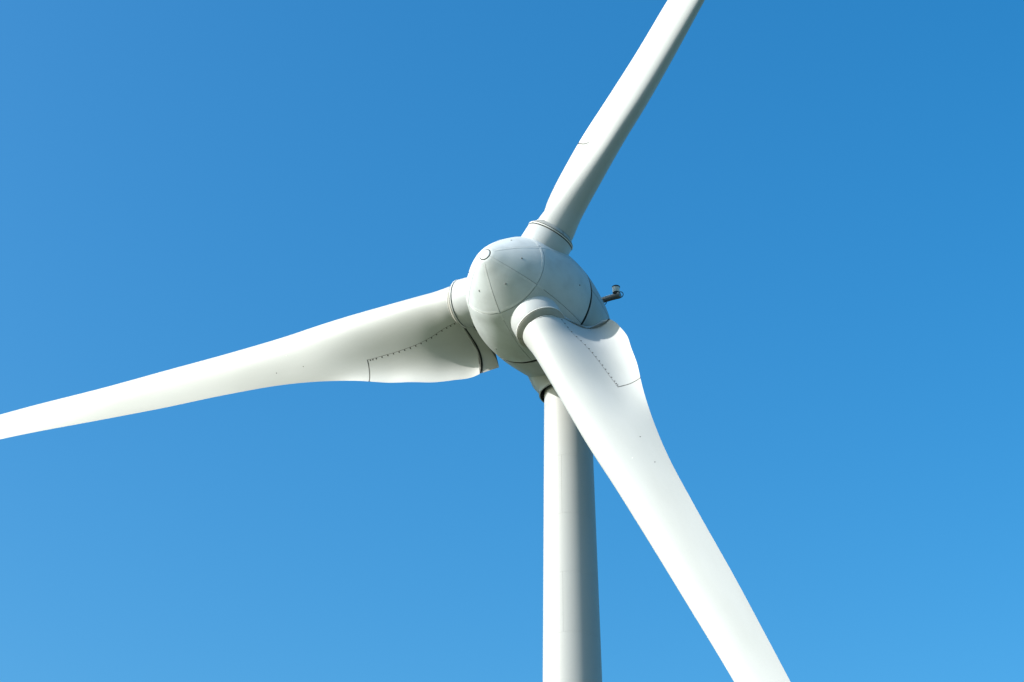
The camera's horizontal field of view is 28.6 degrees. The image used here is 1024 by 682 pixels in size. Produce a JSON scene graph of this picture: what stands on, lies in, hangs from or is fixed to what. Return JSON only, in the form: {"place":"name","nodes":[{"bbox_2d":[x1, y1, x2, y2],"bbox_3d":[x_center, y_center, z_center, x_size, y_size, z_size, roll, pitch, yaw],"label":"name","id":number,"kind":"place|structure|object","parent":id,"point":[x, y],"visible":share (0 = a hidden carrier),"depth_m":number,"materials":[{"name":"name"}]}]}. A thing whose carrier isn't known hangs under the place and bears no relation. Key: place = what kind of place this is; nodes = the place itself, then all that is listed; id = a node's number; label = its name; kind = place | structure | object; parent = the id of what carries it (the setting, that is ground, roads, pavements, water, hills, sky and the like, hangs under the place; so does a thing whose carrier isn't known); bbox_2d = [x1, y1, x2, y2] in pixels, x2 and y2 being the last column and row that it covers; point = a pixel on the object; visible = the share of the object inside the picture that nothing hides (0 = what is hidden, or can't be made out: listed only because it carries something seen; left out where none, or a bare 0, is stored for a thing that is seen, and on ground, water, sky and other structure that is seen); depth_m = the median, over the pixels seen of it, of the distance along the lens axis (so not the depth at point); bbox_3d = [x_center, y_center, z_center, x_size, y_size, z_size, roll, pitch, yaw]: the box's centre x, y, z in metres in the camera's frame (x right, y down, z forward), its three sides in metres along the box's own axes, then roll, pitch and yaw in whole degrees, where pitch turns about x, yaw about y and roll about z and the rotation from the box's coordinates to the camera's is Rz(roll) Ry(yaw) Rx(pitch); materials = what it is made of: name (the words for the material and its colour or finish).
{"place":"outdoors","nodes":[
{"label":"outdoors","id":0,"kind":"place"},
{"bbox_2d":[0,0,789,681],"bbox_3d":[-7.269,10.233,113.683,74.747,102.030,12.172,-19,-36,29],"label":"wind turbine","id":1,"kind":"object","parent":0,"point":[530,302],"visible":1,"depth_m":110.06,"materials":[{"name":"paint"}]},
{"bbox_2d":[0,0,1023,681],"label":"sky","id":2,"kind":"structure","parent":0,"point":[810,228],"materials":[{"name":"blue"}]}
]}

